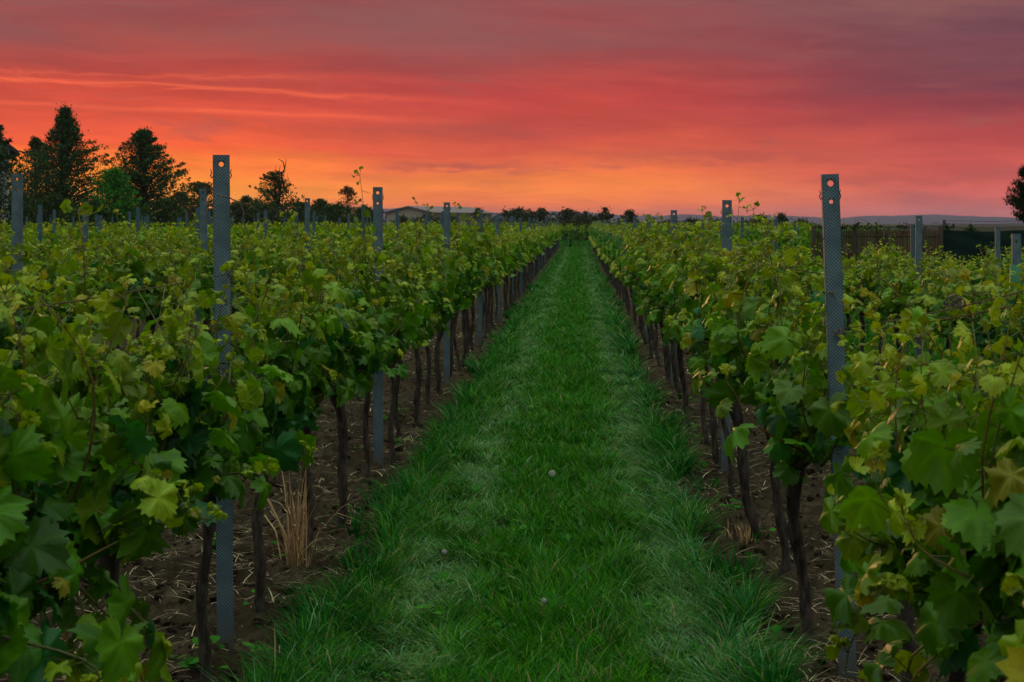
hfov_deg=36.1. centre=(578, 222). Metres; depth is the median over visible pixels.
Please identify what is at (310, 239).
grapevine
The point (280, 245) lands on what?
grapevine
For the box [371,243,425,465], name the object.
grapevine
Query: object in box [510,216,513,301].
steel post
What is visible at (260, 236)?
grapevine
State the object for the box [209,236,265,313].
grapevine
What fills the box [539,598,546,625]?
dandelion
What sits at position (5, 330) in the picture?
grapevine
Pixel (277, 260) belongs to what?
grapevine
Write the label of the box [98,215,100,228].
steel post
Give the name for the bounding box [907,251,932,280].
grapevine
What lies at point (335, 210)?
bush
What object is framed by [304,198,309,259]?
steel post
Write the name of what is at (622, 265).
grapevine
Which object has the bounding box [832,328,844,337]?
dried tendril
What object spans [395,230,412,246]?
grapevine
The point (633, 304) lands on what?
grapevine
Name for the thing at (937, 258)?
grapevine
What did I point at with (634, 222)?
steel post
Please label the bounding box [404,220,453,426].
grapevine
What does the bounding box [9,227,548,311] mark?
trellis wire
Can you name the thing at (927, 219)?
hills
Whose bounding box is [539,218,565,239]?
bush
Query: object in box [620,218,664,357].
grapevine
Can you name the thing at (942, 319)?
trellis wire
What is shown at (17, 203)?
steel post
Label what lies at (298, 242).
grapevine
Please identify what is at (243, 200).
bush
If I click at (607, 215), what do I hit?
tree
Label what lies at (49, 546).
grapevine
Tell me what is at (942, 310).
trellis wire
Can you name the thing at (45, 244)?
grapevine
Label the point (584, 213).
tree
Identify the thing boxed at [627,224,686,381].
grapevine
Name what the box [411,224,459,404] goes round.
grapevine
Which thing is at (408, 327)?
grapevine
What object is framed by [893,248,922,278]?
grapevine
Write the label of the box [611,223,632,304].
grapevine
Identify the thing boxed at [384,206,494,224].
barn
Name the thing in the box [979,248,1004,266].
grapevine
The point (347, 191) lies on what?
tree
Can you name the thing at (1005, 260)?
grapevine
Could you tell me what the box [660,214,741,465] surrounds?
grapevine
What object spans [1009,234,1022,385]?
steel post
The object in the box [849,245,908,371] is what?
grapevine
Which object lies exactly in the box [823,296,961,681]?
grapevine
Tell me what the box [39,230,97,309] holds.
grapevine
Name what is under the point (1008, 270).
grapevine
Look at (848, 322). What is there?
grapevine
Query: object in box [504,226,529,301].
grapevine
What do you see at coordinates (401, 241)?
grapevine
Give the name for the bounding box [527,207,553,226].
tree
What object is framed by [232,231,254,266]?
grapevine
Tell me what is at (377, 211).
steel post
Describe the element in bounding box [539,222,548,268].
grapevine
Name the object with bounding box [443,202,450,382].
steel post
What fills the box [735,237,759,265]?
grapevine
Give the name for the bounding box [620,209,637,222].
tree
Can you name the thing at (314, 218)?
steel post
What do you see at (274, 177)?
tree
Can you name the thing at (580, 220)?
bush
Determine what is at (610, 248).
grapevine
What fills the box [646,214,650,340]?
steel post
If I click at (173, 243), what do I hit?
grapevine
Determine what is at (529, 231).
steel post
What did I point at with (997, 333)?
grapevine
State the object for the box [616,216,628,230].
bush
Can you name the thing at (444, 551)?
dandelion
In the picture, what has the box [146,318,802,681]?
weeds
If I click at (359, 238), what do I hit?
grapevine
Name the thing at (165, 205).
bush
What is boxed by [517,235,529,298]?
grapevine
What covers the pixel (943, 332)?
grapevine
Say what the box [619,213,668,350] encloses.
grapevine
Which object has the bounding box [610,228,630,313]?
grapevine
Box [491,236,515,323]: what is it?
grapevine
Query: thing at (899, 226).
creeper
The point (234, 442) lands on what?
grapevine
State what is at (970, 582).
trellis wire
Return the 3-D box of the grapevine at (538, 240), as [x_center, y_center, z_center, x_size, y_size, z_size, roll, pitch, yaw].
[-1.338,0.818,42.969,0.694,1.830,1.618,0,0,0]
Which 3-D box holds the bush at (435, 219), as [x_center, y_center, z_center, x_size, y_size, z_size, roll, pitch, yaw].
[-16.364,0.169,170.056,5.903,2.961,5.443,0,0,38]
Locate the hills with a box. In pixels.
[50,208,1022,223]
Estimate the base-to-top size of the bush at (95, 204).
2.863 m
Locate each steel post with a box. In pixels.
[11,174,23,411]
[38,205,41,250]
[52,210,55,239]
[82,202,88,252]
[95,214,97,238]
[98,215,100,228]
[128,211,130,243]
[136,207,139,240]
[185,212,187,226]
[196,208,199,327]
[199,189,209,378]
[207,211,210,239]
[210,155,233,652]
[257,213,258,237]
[264,210,266,237]
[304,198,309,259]
[312,211,315,238]
[347,214,349,243]
[361,205,364,239]
[372,187,383,466]
[395,209,398,239]
[425,211,427,234]
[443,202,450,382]
[477,210,483,346]
[495,214,500,321]
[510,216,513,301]
[519,217,522,293]
[527,217,529,284]
[533,218,534,277]
[537,218,538,270]
[633,217,636,304]
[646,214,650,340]
[670,210,677,388]
[720,200,732,472]
[741,217,743,246]
[774,219,777,254]
[819,174,856,680]
[910,224,914,262]
[914,216,922,358]
[994,227,1000,276]
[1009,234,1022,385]
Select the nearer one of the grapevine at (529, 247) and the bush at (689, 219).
the grapevine at (529, 247)
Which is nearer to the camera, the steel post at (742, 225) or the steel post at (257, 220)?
the steel post at (742, 225)
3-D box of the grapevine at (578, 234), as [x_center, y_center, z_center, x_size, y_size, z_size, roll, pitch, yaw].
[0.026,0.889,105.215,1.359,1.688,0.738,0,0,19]
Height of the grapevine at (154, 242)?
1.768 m
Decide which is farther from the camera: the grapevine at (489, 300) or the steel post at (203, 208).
the grapevine at (489, 300)
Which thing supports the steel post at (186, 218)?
on the ground at (172, 566)
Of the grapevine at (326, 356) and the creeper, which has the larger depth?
the creeper
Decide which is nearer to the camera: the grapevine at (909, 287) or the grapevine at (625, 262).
the grapevine at (909, 287)
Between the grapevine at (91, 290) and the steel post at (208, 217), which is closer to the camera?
the grapevine at (91, 290)
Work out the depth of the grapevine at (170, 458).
4.42 m
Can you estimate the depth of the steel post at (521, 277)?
36.80 m
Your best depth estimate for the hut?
160.95 m
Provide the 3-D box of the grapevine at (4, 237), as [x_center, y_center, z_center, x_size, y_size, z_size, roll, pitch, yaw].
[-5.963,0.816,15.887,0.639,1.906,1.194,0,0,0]
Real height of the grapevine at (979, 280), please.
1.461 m
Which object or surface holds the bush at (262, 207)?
on the ground at (172, 566)
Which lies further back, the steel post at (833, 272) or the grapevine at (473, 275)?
the grapevine at (473, 275)
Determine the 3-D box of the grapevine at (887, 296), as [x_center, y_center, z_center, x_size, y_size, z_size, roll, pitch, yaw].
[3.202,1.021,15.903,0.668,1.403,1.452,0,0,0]
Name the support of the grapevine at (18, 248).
on the ground at (172, 566)
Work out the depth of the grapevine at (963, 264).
23.23 m
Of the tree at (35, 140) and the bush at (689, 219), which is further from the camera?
the bush at (689, 219)
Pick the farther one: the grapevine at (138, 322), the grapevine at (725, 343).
the grapevine at (138, 322)
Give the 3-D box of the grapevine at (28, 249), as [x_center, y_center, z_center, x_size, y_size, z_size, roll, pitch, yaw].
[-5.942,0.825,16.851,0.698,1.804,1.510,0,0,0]
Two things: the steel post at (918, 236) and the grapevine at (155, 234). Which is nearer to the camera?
the steel post at (918, 236)
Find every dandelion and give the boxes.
[440,549,446,585]
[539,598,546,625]
[546,470,554,523]
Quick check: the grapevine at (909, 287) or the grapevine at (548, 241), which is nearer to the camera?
the grapevine at (909, 287)
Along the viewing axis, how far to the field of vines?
46.57 m
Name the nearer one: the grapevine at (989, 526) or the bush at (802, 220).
the grapevine at (989, 526)
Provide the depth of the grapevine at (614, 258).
33.04 m
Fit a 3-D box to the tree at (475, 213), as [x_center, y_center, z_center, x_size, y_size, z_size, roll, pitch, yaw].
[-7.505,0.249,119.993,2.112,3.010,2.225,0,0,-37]
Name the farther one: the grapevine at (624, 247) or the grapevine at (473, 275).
the grapevine at (624, 247)
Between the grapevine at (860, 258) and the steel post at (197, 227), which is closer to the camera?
the steel post at (197, 227)
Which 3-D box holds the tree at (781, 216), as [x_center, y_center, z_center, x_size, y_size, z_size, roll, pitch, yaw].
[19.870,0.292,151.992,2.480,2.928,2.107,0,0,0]
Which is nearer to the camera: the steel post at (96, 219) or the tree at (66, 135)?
the steel post at (96, 219)
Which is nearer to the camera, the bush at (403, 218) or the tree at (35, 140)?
the tree at (35, 140)
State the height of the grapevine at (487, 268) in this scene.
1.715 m
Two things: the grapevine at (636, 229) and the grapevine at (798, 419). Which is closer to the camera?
the grapevine at (798, 419)
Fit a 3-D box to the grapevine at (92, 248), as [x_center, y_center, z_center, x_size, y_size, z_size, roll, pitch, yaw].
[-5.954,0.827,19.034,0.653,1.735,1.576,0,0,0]
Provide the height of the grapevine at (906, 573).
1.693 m
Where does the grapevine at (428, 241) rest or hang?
on the ground at (172, 566)
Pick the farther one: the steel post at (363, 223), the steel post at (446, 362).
the steel post at (363, 223)
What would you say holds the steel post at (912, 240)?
on the ground at (172, 566)
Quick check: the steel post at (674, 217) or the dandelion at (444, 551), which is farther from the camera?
the steel post at (674, 217)
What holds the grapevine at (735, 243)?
on the ground at (172, 566)
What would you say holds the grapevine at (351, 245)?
on the ground at (172, 566)
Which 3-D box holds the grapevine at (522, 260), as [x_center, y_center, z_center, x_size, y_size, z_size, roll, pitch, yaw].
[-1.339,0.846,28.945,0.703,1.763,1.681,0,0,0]
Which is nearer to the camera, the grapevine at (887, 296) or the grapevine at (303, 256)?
the grapevine at (887, 296)
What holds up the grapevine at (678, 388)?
on the ground at (172, 566)
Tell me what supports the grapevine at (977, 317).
on the ground at (172, 566)
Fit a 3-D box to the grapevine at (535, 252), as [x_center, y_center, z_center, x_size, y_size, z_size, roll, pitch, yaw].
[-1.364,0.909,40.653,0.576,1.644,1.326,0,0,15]
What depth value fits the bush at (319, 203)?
149.62 m
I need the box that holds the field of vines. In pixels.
[0,221,900,258]
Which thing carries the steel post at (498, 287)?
on the ground at (172, 566)
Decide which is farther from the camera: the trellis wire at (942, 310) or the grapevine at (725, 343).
the grapevine at (725, 343)
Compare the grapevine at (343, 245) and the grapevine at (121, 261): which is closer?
the grapevine at (121, 261)
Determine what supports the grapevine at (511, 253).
on the ground at (172, 566)
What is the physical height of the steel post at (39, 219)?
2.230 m
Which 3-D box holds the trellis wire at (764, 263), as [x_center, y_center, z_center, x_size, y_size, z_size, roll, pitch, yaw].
[0.920,0.196,54.890,0.015,0.015,98.220,0,0,0]
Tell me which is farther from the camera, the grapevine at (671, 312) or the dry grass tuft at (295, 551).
the grapevine at (671, 312)
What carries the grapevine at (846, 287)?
on the ground at (172, 566)
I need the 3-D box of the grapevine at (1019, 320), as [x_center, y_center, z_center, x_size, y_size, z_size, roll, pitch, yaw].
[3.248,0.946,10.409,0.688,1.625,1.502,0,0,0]
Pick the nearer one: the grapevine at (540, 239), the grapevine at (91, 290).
the grapevine at (91, 290)
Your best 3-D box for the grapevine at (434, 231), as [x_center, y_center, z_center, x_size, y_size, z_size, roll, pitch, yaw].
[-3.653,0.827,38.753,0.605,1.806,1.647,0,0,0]
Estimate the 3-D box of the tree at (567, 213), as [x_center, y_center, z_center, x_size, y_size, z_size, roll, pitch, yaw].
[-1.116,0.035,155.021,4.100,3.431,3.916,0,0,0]
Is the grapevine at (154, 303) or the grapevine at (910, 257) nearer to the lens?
the grapevine at (154, 303)
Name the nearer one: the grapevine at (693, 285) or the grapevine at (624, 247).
the grapevine at (693, 285)
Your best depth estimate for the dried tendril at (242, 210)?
5.93 m
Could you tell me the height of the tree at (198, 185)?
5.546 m
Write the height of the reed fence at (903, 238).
1.680 m
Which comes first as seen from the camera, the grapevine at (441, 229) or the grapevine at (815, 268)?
the grapevine at (815, 268)
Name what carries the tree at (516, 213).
on the ground at (172, 566)
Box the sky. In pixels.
[0,0,1023,217]
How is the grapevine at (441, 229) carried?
on the ground at (172, 566)
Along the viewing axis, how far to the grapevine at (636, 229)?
21.35 m
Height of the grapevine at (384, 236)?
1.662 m
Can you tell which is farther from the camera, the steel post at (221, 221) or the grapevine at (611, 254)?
the grapevine at (611, 254)
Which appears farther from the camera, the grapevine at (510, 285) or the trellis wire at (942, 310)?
the grapevine at (510, 285)
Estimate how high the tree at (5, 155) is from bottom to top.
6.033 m
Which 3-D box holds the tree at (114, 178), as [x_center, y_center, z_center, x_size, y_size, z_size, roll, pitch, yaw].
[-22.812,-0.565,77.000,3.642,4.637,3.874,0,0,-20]
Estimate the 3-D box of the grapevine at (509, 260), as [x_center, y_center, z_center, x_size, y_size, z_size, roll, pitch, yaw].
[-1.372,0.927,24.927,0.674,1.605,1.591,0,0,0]
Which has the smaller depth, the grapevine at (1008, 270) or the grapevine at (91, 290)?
the grapevine at (91, 290)
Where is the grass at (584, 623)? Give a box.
[196,245,1010,681]
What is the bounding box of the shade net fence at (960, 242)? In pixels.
[943,220,1023,269]
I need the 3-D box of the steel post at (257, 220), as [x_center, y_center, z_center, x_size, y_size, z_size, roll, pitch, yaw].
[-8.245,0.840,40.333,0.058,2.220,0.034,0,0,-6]
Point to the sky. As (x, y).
(916, 107)
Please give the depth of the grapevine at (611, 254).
33.94 m
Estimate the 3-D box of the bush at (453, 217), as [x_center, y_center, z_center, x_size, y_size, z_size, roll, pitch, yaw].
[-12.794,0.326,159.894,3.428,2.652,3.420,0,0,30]
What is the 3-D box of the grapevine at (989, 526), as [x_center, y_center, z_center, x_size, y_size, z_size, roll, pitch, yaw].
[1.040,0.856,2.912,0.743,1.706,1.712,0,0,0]
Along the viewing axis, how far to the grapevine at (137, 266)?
12.37 m
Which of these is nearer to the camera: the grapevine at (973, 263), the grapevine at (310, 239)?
the grapevine at (973, 263)
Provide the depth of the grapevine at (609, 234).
36.00 m
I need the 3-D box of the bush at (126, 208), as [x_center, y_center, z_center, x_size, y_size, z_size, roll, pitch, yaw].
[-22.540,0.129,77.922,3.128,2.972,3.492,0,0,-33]
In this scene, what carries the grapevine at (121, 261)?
on the ground at (172, 566)
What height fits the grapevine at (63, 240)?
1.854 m
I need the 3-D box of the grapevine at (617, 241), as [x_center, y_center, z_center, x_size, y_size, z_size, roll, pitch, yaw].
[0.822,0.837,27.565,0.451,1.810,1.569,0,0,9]
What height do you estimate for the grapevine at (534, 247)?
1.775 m
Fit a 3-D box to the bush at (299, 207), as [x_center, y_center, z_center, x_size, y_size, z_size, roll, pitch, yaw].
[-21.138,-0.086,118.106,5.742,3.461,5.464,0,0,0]
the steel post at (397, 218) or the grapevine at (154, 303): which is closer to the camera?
the grapevine at (154, 303)
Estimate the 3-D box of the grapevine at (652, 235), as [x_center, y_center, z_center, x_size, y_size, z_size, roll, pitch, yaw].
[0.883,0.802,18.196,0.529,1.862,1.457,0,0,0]
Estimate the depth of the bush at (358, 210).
127.60 m
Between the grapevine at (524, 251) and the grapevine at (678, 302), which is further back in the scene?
the grapevine at (524, 251)
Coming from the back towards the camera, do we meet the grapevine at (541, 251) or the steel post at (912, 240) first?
the grapevine at (541, 251)
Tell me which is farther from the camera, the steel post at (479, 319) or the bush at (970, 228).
the bush at (970, 228)
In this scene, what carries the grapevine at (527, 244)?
on the ground at (172, 566)
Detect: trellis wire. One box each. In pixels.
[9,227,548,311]
[39,326,320,439]
[603,228,823,274]
[831,446,1014,620]
[844,290,1023,328]
[844,303,1023,333]
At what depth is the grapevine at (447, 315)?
15.09 m
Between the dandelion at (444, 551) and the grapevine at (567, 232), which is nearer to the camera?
the dandelion at (444, 551)
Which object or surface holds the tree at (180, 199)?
on the ground at (172, 566)
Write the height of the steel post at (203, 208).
2.290 m
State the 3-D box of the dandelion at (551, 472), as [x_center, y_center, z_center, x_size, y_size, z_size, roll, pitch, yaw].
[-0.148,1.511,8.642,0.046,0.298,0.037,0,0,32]
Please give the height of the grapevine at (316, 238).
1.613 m
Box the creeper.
[811,220,954,229]
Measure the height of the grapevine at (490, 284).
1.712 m
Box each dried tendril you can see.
[217,194,249,248]
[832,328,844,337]
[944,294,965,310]
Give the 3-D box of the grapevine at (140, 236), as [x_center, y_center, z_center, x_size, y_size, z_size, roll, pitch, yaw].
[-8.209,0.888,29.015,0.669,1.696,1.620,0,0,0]
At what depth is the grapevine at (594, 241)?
65.73 m
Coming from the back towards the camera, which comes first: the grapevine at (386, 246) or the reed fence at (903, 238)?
the reed fence at (903, 238)
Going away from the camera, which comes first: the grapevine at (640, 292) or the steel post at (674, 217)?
the steel post at (674, 217)
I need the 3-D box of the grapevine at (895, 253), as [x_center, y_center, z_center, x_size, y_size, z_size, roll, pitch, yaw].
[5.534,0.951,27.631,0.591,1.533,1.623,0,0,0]
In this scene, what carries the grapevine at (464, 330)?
on the ground at (172, 566)
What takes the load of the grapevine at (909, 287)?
on the ground at (172, 566)
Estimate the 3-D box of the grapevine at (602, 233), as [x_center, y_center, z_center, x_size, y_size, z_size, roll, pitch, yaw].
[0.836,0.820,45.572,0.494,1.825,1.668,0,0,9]
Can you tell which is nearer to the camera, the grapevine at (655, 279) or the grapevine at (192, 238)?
the grapevine at (655, 279)
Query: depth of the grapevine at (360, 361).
8.71 m
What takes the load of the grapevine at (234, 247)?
on the ground at (172, 566)
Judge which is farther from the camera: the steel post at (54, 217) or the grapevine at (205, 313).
the steel post at (54, 217)
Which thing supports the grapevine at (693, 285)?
on the ground at (172, 566)
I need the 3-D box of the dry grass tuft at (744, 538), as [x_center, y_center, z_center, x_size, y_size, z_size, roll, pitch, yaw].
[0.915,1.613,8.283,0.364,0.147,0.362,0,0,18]
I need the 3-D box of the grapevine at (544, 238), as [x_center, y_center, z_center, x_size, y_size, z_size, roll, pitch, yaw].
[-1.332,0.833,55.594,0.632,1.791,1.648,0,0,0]
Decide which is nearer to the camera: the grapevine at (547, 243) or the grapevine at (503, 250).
the grapevine at (503, 250)
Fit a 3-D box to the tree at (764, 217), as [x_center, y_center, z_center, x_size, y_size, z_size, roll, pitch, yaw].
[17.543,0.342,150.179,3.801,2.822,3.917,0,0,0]
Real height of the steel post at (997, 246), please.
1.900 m
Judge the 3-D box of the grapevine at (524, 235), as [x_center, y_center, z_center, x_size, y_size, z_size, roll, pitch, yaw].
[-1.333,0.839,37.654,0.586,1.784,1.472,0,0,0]
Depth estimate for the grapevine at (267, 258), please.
17.65 m
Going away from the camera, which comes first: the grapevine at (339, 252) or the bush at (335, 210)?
the grapevine at (339, 252)
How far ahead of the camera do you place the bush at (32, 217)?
79.80 m
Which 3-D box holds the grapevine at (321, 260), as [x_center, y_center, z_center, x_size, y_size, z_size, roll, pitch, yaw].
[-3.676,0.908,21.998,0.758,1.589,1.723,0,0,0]
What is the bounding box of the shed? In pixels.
[261,210,299,222]
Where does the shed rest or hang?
on the ground at (172, 566)
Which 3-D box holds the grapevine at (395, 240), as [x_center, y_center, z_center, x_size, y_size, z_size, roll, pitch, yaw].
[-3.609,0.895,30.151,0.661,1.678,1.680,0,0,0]
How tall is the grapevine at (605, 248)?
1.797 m
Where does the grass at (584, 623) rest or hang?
on the ground at (172, 566)
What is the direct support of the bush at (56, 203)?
on the ground at (172, 566)
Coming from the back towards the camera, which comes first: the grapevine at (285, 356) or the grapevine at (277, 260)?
the grapevine at (277, 260)
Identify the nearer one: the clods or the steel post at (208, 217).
the clods
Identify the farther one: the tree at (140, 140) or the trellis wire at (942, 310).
the tree at (140, 140)
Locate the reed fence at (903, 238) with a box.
[811,226,942,273]
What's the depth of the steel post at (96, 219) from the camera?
41.51 m
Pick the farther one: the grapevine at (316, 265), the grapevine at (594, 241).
the grapevine at (594, 241)
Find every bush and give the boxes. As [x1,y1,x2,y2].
[10,191,46,226]
[25,193,83,226]
[71,197,123,227]
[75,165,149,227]
[111,199,149,225]
[140,196,192,227]
[211,201,260,226]
[232,195,256,207]
[240,201,299,227]
[272,199,333,225]
[310,198,332,218]
[311,202,372,226]
[348,204,384,225]
[390,214,415,225]
[414,212,441,224]
[437,214,460,224]
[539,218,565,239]
[562,215,589,239]
[584,216,598,238]
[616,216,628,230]
[679,216,700,224]
[790,218,822,238]
[953,223,985,259]
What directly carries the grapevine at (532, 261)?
on the ground at (172, 566)
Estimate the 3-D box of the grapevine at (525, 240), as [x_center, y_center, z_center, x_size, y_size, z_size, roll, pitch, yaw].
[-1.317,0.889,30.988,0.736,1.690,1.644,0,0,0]
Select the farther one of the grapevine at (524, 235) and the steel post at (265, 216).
the grapevine at (524, 235)
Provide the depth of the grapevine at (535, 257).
41.72 m
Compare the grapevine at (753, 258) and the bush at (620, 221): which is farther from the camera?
the bush at (620, 221)
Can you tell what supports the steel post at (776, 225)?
on the ground at (172, 566)
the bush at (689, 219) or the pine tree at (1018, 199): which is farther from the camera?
the bush at (689, 219)
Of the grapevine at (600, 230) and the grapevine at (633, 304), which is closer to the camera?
the grapevine at (633, 304)
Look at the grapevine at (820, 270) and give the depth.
20.13 m
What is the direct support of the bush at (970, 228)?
on the ground at (172, 566)
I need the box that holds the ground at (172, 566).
[0,224,1023,681]
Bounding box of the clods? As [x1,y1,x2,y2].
[32,322,1004,681]
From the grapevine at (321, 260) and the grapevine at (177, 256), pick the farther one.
the grapevine at (321, 260)
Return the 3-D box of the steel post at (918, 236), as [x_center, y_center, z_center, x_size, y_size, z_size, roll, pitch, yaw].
[3.261,0.940,15.018,0.084,2.020,0.041,0,0,2]
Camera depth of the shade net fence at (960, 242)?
33.05 m
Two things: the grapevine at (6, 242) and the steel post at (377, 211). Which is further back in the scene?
the grapevine at (6, 242)
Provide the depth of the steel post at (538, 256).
52.40 m
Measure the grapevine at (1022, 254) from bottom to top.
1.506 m
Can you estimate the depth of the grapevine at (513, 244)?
27.95 m
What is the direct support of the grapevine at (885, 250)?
on the ground at (172, 566)
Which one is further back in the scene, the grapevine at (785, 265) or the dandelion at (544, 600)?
the grapevine at (785, 265)
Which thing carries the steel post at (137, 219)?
on the ground at (172, 566)
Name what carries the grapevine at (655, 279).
on the ground at (172, 566)
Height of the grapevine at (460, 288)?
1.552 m
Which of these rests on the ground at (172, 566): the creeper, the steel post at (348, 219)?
the steel post at (348, 219)
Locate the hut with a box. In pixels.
[313,207,358,221]
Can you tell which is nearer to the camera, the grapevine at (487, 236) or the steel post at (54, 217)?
the grapevine at (487, 236)
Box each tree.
[0,124,29,227]
[10,102,140,226]
[10,135,59,221]
[88,126,199,224]
[167,190,195,225]
[179,181,231,225]
[244,157,304,211]
[336,186,361,217]
[465,207,490,225]
[487,206,539,226]
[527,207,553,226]
[551,206,587,237]
[576,210,597,239]
[596,206,614,225]
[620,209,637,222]
[744,212,780,226]
[776,211,791,227]
[1003,163,1023,222]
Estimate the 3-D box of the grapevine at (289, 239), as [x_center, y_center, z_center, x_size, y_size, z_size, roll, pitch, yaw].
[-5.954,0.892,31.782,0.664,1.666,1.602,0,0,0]
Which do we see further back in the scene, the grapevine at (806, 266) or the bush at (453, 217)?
the bush at (453, 217)
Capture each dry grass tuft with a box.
[246,461,356,568]
[716,517,778,543]
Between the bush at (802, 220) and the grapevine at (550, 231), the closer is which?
the grapevine at (550, 231)
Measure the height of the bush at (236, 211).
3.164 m
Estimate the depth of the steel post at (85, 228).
18.90 m
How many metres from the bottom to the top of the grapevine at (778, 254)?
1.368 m
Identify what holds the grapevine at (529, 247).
on the ground at (172, 566)
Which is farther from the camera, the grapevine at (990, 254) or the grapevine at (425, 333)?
the grapevine at (990, 254)
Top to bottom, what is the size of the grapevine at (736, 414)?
1.723 m
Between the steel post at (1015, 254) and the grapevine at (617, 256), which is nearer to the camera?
the steel post at (1015, 254)
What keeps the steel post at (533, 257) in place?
on the ground at (172, 566)
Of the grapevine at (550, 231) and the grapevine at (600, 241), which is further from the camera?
the grapevine at (550, 231)
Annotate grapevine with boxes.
[0,198,241,640]
[0,210,24,294]
[0,220,34,257]
[0,224,89,400]
[0,250,30,370]
[0,264,184,681]
[4,221,59,295]
[24,218,136,346]
[24,222,48,258]
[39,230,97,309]
[45,215,81,263]
[53,220,116,268]
[64,209,155,355]
[99,226,141,348]
[114,220,196,345]
[116,228,158,345]
[125,255,317,681]
[128,225,152,251]
[137,223,161,247]
[139,222,180,327]
[151,230,213,354]
[163,231,199,262]
[181,221,212,257]
[183,213,253,378]
[205,213,323,613]
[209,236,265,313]
[230,219,242,265]
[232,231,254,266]
[237,217,284,304]
[249,219,304,289]
[250,223,280,258]
[257,209,374,569]
[269,234,288,256]
[275,226,297,303]
[280,236,314,292]
[286,233,303,254]
[288,237,324,268]
[293,236,341,278]
[294,225,317,255]
[297,221,403,525]
[300,229,325,254]
[314,226,350,279]
[323,225,357,280]
[332,231,364,262]
[335,166,428,482]
[348,227,372,270]
[367,226,393,256]
[370,197,440,444]
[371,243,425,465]
[383,228,394,252]
[386,226,406,254]
[392,232,407,254]
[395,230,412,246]
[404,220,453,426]
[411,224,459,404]
[422,224,437,248]
[427,219,469,395]
[427,220,441,247]
[431,220,443,240]
[433,238,481,379]
[439,202,486,369]
[442,223,484,368]
[451,225,499,357]
[470,211,503,344]
[470,226,500,350]
[483,217,506,332]
[483,228,508,337]
[490,241,512,327]
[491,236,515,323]
[495,224,520,300]
[500,221,524,310]
[500,221,529,309]
[500,227,524,315]
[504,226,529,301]
[507,225,529,305]
[514,231,530,301]
[517,221,538,288]
[517,230,534,294]
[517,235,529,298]
[522,221,533,292]
[525,219,540,283]
[525,233,540,286]
[527,224,540,283]
[531,234,544,279]
[532,226,543,249]
[535,222,549,269]
[535,224,543,275]
[535,224,546,274]
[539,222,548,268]
[540,224,551,263]
[546,225,553,262]
[561,225,576,246]
[568,225,587,246]
[591,221,600,262]
[593,227,604,269]
[596,220,610,279]
[597,224,612,283]
[601,219,619,294]
[602,221,615,285]
[605,221,621,299]
[607,230,621,292]
[609,219,630,316]
[609,223,627,300]
[610,219,629,307]
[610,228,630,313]
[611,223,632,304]
[615,227,634,320]
[618,228,636,324]
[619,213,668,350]
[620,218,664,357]
[621,221,644,338]
[622,227,642,332]
[625,217,657,344]
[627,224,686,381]
[631,212,664,366]
[635,232,668,375]
[642,221,707,429]
[642,222,696,408]
[651,223,693,398]
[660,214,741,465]
[663,206,715,445]
[665,192,773,497]
[687,214,825,575]
[697,225,809,539]
[715,239,877,651]
[732,232,740,257]
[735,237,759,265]
[749,237,772,269]
[763,244,792,282]
[776,238,813,304]
[782,245,816,301]
[794,243,842,301]
[813,253,844,294]
[817,245,858,330]
[819,247,1023,681]
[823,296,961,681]
[842,243,880,351]
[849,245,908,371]
[851,255,914,380]
[856,237,884,266]
[870,243,893,279]
[879,234,910,276]
[883,256,965,362]
[888,263,1023,681]
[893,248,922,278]
[907,239,957,282]
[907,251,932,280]
[914,265,985,389]
[934,253,975,281]
[942,244,1023,394]
[953,253,986,284]
[966,242,1007,294]
[976,263,1023,386]
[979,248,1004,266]
[989,250,1022,289]
[1000,272,1023,337]
[1001,241,1021,272]
[1005,235,1023,268]
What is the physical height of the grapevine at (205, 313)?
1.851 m
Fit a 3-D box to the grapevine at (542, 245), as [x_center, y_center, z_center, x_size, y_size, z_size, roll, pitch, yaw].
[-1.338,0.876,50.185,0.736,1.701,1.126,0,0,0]
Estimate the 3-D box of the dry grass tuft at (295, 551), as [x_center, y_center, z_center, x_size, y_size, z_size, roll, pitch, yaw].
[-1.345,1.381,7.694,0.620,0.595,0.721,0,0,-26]
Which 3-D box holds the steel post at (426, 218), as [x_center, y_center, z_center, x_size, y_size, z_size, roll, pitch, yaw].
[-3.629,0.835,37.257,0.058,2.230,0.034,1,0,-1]
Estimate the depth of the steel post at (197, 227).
24.32 m
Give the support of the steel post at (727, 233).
on the ground at (172, 566)
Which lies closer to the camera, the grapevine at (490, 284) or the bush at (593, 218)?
the grapevine at (490, 284)
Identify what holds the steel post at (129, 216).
on the ground at (172, 566)

